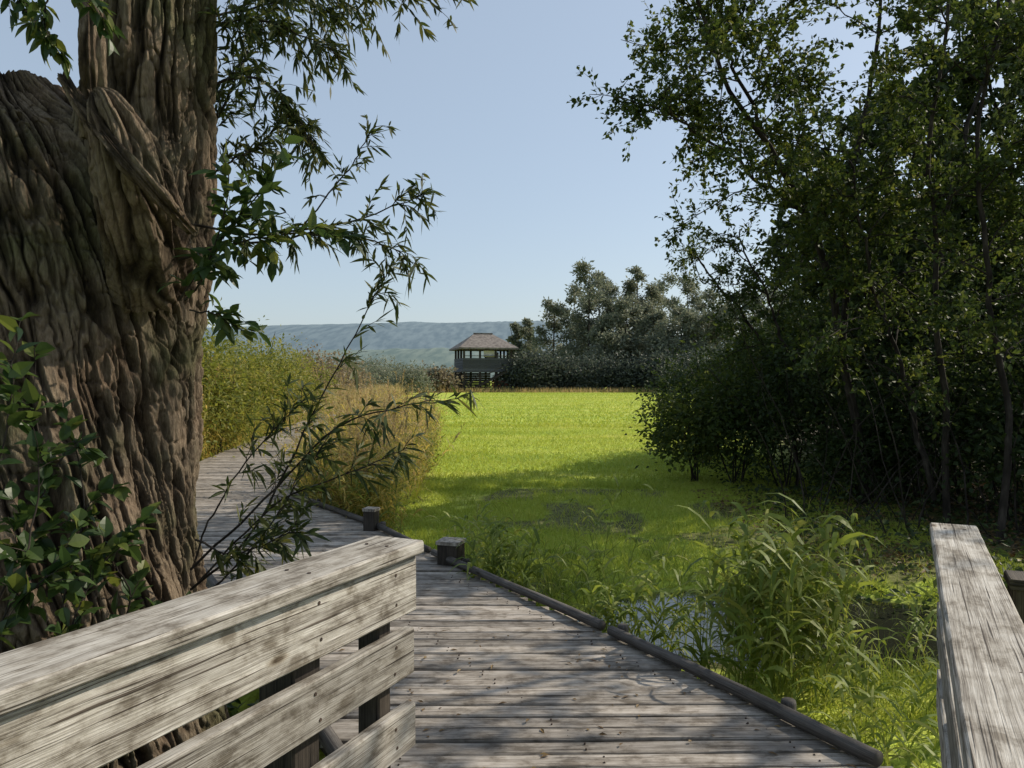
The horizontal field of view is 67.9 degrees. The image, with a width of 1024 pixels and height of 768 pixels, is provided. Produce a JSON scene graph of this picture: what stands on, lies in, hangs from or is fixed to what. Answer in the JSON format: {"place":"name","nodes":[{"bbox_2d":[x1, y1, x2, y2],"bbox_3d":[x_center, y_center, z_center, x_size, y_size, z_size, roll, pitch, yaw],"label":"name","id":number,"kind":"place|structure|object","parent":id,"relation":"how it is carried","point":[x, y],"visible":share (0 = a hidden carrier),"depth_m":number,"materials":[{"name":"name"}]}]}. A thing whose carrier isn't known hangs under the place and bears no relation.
{"place":"outdoors","nodes":[
{"label":"outdoors","id":0,"kind":"place"},
{"bbox_2d":[202,321,731,358],"bbox_3d":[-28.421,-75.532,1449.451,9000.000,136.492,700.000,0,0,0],"label":"forested hills","id":1,"kind":"structure","parent":0,"point":[414,335],"depth_m":1366.29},
{"bbox_2d":[0,0,1023,334],"label":"sky","id":2,"kind":"structure","parent":0,"point":[531,186],"materials":[{"name":"blue"}]},
{"bbox_2d":[212,347,965,379],"bbox_3d":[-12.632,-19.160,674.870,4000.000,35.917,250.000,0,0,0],"label":"forested hills","id":3,"kind":"structure","parent":0,"point":[439,357],"depth_m":661.01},
{"bbox_2d":[199,381,1023,767],"bbox_3d":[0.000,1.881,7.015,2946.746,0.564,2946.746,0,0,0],"label":"meadow ground","id":4,"kind":"structure","parent":0,"point":[489,497],"depth_m":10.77,"materials":[{"name":"green plant"}]},
{"bbox_2d":[0,312,191,653],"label":"bramble plant","id":5,"kind":"object","parent":4,"relation":"on","point":[59,576],"visible":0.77,"depth_m":2.38,"materials":[{"name":"green plant"}]},
{"bbox_2d":[0,0,229,767],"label":"old willow trunk","id":6,"kind":"object","parent":4,"relation":"on","point":[104,200],"visible":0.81,"depth_m":3.19,"materials":[{"name":"brown plant"}]},
{"bbox_2d":[0,0,372,347],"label":"ash branch","id":7,"kind":"object","parent":6,"relation":"attached to","point":[208,263],"visible":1,"depth_m":2.94,"materials":[{"name":"green plant"}]},
{"bbox_2d":[194,114,445,299],"bbox_3d":[-0.812,-0.719,3.101,1.187,0.797,0.335,0,0,12],"label":"willow branch","id":8,"kind":"object","parent":6,"relation":"attached to","point":[412,190],"visible":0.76,"depth_m":3.06,"materials":[{"name":"green plant"}]},
{"bbox_2d":[190,0,477,194],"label":"willow","id":9,"kind":"object","parent":6,"relation":"attached to","point":[250,20],"visible":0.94,"depth_m":3.62,"materials":[{"name":"green plant"}]},
{"bbox_2d":[189,252,485,590],"bbox_3d":[-0.747,0.195,3.069,1.311,1.439,0.504,0,0,0],"label":"willow branch","id":10,"kind":"object","parent":6,"relation":"attached to","point":[307,460],"visible":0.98,"depth_m":3.06,"materials":[{"name":"green plant"}]},
{"bbox_2d":[226,699,258,717],"bbox_3d":[-1.857,1.811,3.409,2.416,0.611,3.723,0,0,0],"label":"ivy groundcover","id":11,"kind":"object","parent":4,"relation":"on","point":[232,709],"depth_m":4.16,"materials":[{"name":"green plant"}]},
{"bbox_2d":[199,350,321,460],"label":"reed bank","id":12,"kind":"structure","parent":4,"relation":"on","point":[208,447],"depth_m":17.78,"materials":[{"name":"green plant"}]},
{"bbox_2d":[201,297,353,457],"bbox_3d":[-9.711,-0.643,23.893,8.711,5.368,26.888,0,0,-5],"label":"hedge shrub","id":13,"kind":"object","parent":4,"relation":"on","point":[242,393],"visible":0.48,"depth_m":18.22,"materials":[{"name":"green plant"}]},
{"bbox_2d":[243,360,466,534],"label":"tall grass bank","id":14,"kind":"structure","parent":4,"relation":"on","point":[354,498],"depth_m":10.64,"materials":[{"name":"yellow plant"}]},
{"bbox_2d":[362,506,379,531],"bbox_3d":[-1.484,1.721,8.014,0.148,0.832,0.148,0,0,16],"label":"wooden bollard","id":15,"kind":"object","parent":4,"relation":"on","point":[370,518],"visible":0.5,"depth_m":7.95,"materials":[{"name":"grey wood"}]},
{"bbox_2d":[273,335,469,395],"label":"distant scrub","id":16,"kind":"object","parent":4,"relation":"on","point":[429,376],"visible":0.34,"depth_m":89.18,"materials":[{"name":"green plant"}]},
{"bbox_2d":[435,537,465,565],"bbox_3d":[-0.529,1.752,6.613,0.216,0.793,0.216,0,0,16],"label":"wooden bollard","id":17,"kind":"object","parent":4,"relation":"on","point":[446,547],"visible":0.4,"depth_m":6.53,"materials":[{"name":"grey wood"}]},
{"bbox_2d":[449,333,518,390],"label":"observation tower","id":18,"kind":"structure","parent":4,"relation":"on","point":[490,345],"depth_m":107.02,"materials":[{"name":"grey wood"}]},
{"bbox_2d":[291,381,683,414],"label":"distant reed belt","id":19,"kind":"object","parent":4,"relation":"on","point":[569,389],"visible":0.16,"depth_m":102.31,"materials":[{"name":"brown plant"}]},
{"bbox_2d":[195,414,892,767],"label":"wooden boardwalk","id":20,"kind":"structure","parent":4,"relation":"on","point":[527,659],"depth_m":3.91,"materials":[{"name":"grey wood"}]},
{"bbox_2d":[0,536,423,767],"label":"wooden railing","id":21,"kind":"object","parent":20,"relation":"attached to","point":[100,695],"visible":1,"depth_m":1.87,"materials":[{"name":"grey wood"}]},
{"bbox_2d":[203,565,342,754],"bbox_3d":[-2.789,1.504,6.598,0.118,0.075,8.472,0,1,-31],"label":"log edging","id":22,"kind":"object","parent":20,"relation":"on","point":[330,741],"visible":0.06,"depth_m":3.23,"materials":[{"name":"grey wood"}]},
{"bbox_2d":[228,575,820,765],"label":"deck nails","id":23,"kind":"object","parent":20,"relation":"on","point":[551,718],"visible":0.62,"depth_m":4.10,"materials":[{"name":"metal"}]},
{"bbox_2d":[290,491,882,766],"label":"log edging","id":24,"kind":"object","parent":20,"relation":"on","point":[785,710],"visible":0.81,"depth_m":4.08,"materials":[{"name":"grey wood"}]},
{"bbox_2d":[339,628,856,767],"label":"fallen leaves","id":25,"kind":"object","parent":20,"relation":"on","point":[546,754],"visible":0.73,"depth_m":3.73,"materials":[{"name":"brown plant"}]},
{"bbox_2d":[929,522,1023,767],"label":"wooden railing","id":26,"kind":"object","parent":20,"relation":"attached to","point":[980,671],"visible":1,"depth_m":1.66,"materials":[{"name":"grey wood"}]},
{"bbox_2d":[490,334,736,392],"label":"distant hedge","id":27,"kind":"object","parent":4,"relation":"on","point":[549,370],"visible":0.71,"depth_m":106.23,"materials":[{"name":"green plant"}]},
{"bbox_2d":[505,256,808,389],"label":"distant trees","id":28,"kind":"object","parent":4,"relation":"on","point":[646,320],"visible":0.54,"depth_m":120.93,"materials":[{"name":"green plant"}]},
{"bbox_2d":[561,538,937,670],"bbox_3d":[1.905,1.590,5.266,3.400,1.022,1.435,0,0,5],"label":"reed clump","id":29,"kind":"object","parent":4,"relation":"on","point":[612,607],"visible":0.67,"depth_m":5.31,"materials":[{"name":"green plant"}]},
{"bbox_2d":[666,204,844,479],"bbox_3d":[3.935,-0.653,13.457,3.405,4.731,2.522,0,1,43],"label":"willow tree","id":30,"kind":"object","parent":4,"relation":"on","point":[720,269],"visible":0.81,"depth_m":13.18,"materials":[{"name":"green plant"}]},
{"bbox_2d":[567,0,980,504],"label":"alder tree","id":31,"kind":"object","parent":4,"relation":"on","point":[713,30],"visible":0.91,"depth_m":10.45,"materials":[{"name":"green plant"}]},
{"bbox_2d":[657,493,897,710],"bbox_3d":[1.616,1.381,4.809,1.457,1.321,1.611,0,1,45],"label":"reed clump","id":32,"kind":"object","parent":4,"relation":"on","point":[795,605],"visible":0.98,"depth_m":4.62,"materials":[{"name":"green plant"}]},
{"bbox_2d":[622,114,1023,518],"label":"shrub thicket","id":33,"kind":"object","parent":4,"relation":"on","point":[716,418],"visible":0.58,"depth_m":12.58,"materials":[{"name":"green plant"}]},
{"bbox_2d":[720,607,941,767],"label":"reed clump","id":34,"kind":"object","parent":4,"relation":"on","point":[869,696],"visible":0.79,"depth_m":3.95,"materials":[{"name":"green plant"}]},
{"bbox_2d":[693,453,1023,614],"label":"undergrowth plants","id":35,"kind":"object","parent":4,"relation":"on","point":[1010,554],"visible":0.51,"depth_m":9.94,"materials":[{"name":"green plant"}]},
{"bbox_2d":[720,0,1023,468],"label":"alder tree","id":36,"kind":"object","parent":4,"relation":"on","point":[965,98],"visible":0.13,"depth_m":14.79,"materials":[{"name":"green plant"}]},
{"bbox_2d":[727,282,1023,539],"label":"thicket saplings","id":37,"kind":"object","parent":4,"relation":"on","point":[927,491],"visible":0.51,"depth_m":9.96,"materials":[{"name":"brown plant"}]},
{"bbox_2d":[735,0,1023,523],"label":"alder tree","id":38,"kind":"object","parent":4,"relation":"on","point":[842,206],"visible":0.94,"depth_m":9.63,"materials":[{"name":"green plant"}]},
{"bbox_2d":[741,0,1023,487],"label":"alder tree","id":39,"kind":"object","parent":4,"relation":"on","point":[959,148],"visible":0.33,"depth_m":13.27,"materials":[{"name":"green plant"}]},
{"bbox_2d":[852,0,1023,543],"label":"alder tree","id":40,"kind":"object","parent":4,"relation":"on","point":[998,13],"visible":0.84,"depth_m":9.02,"materials":[{"name":"green plant"}]},
{"bbox_2d":[416,532,1023,748],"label":"sedge grass","id":41,"kind":"structure","parent":0,"point":[813,664],"depth_m":5.29,"materials":[{"name":"green plant"}]},
{"bbox_2d":[578,590,938,673],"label":"pond water","id":42,"kind":"structure","parent":0,"point":[880,616],"depth_m":6.29,"materials":[{"name":"black liquid"}]},
{"bbox_2d":[420,467,656,611],"bbox_3d":[0.041,1.387,6.835,1.761,1.298,1.915,0,1,-34],"label":"reed clump","id":43,"kind":"object","parent":42,"relation":"in","point":[498,559],"visible":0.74,"depth_m":6.47,"materials":[{"name":"green plant"}]}
]}

